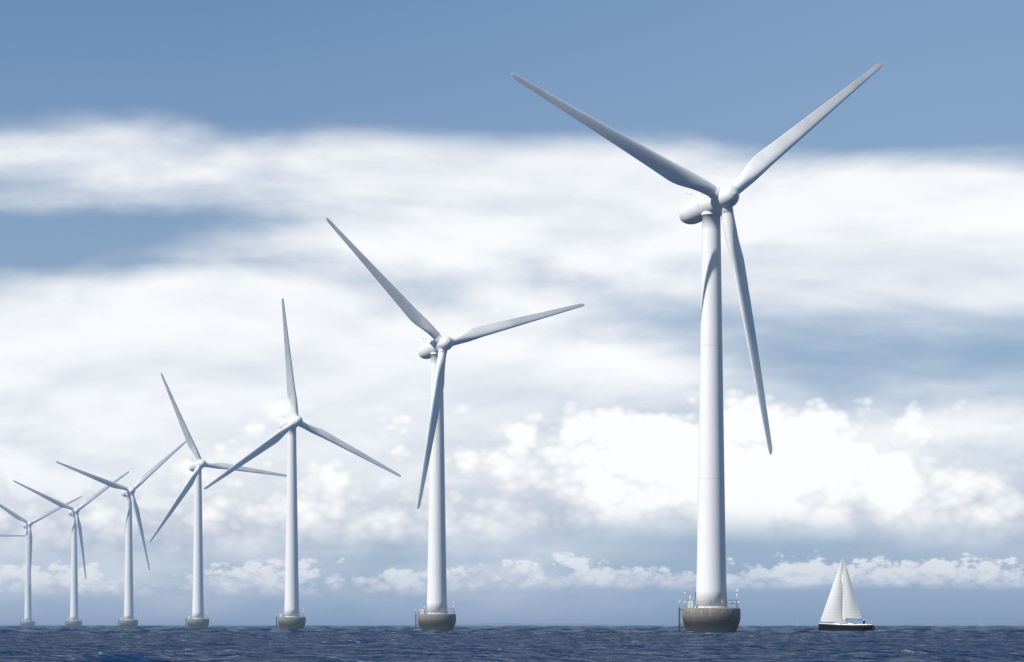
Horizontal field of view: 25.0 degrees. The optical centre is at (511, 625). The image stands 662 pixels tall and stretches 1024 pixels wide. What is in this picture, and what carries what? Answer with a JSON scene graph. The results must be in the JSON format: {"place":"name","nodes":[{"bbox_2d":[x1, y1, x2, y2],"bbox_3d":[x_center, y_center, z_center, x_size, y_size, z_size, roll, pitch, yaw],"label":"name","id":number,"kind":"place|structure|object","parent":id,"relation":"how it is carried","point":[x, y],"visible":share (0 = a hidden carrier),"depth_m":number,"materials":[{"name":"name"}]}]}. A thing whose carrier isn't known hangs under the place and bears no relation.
{"place":"outdoors","nodes":[
{"label":"outdoors","id":0,"kind":"place"},
{"bbox_2d":[0,626,1023,661],"bbox_3d":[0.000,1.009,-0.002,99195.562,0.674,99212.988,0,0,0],"label":"sea","id":1,"kind":"structure","parent":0,"point":[507,644],"depth_m":111.53,"materials":[{"name":"liquid"}]},
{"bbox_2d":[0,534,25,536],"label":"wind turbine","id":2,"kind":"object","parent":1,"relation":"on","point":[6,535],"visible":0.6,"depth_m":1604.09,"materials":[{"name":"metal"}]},
{"bbox_2d":[0,496,81,626],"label":"wind turbine","id":3,"kind":"object","parent":1,"relation":"on","point":[27,621],"visible":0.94,"depth_m":1416.16,"materials":[{"name":"metal"}]},
{"bbox_2d":[13,471,129,626],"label":"wind turbine","id":4,"kind":"object","parent":1,"relation":"on","point":[74,619],"visible":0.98,"depth_m":1252.22,"materials":[{"name":"metal"}]},
{"bbox_2d":[56,441,185,627],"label":"wind turbine","id":5,"kind":"object","parent":1,"relation":"on","point":[128,620],"visible":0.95,"depth_m":1066.24,"materials":[{"name":"metal"}]},
{"bbox_2d":[149,373,286,627],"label":"wind turbine","id":6,"kind":"object","parent":1,"relation":"on","point":[195,619],"visible":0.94,"depth_m":890.20,"materials":[{"name":"metal"}]},
{"bbox_2d":[204,298,400,628],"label":"wind turbine","id":7,"kind":"object","parent":1,"relation":"on","point":[291,619],"visible":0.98,"depth_m":704.22,"materials":[{"name":"metal"}]},
{"bbox_2d":[326,217,583,629],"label":"wind turbine","id":8,"kind":"object","parent":1,"relation":"on","point":[436,616],"visible":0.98,"depth_m":511.14,"materials":[{"name":"metal"}]},
{"bbox_2d":[511,63,882,631],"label":"wind turbine","id":9,"kind":"object","parent":1,"relation":"on","point":[711,611],"visible":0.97,"depth_m":337.26,"materials":[{"name":"metal"}]},
{"bbox_2d":[818,555,874,630],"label":"sailboat","id":10,"kind":"object","parent":1,"relation":"on","point":[841,604],"visible":0.86,"depth_m":411.87,"materials":[{"name":"white fabric"}]},
{"bbox_2d":[0,0,1023,624],"label":"sky","id":11,"kind":"structure","parent":0,"point":[172,172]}
]}

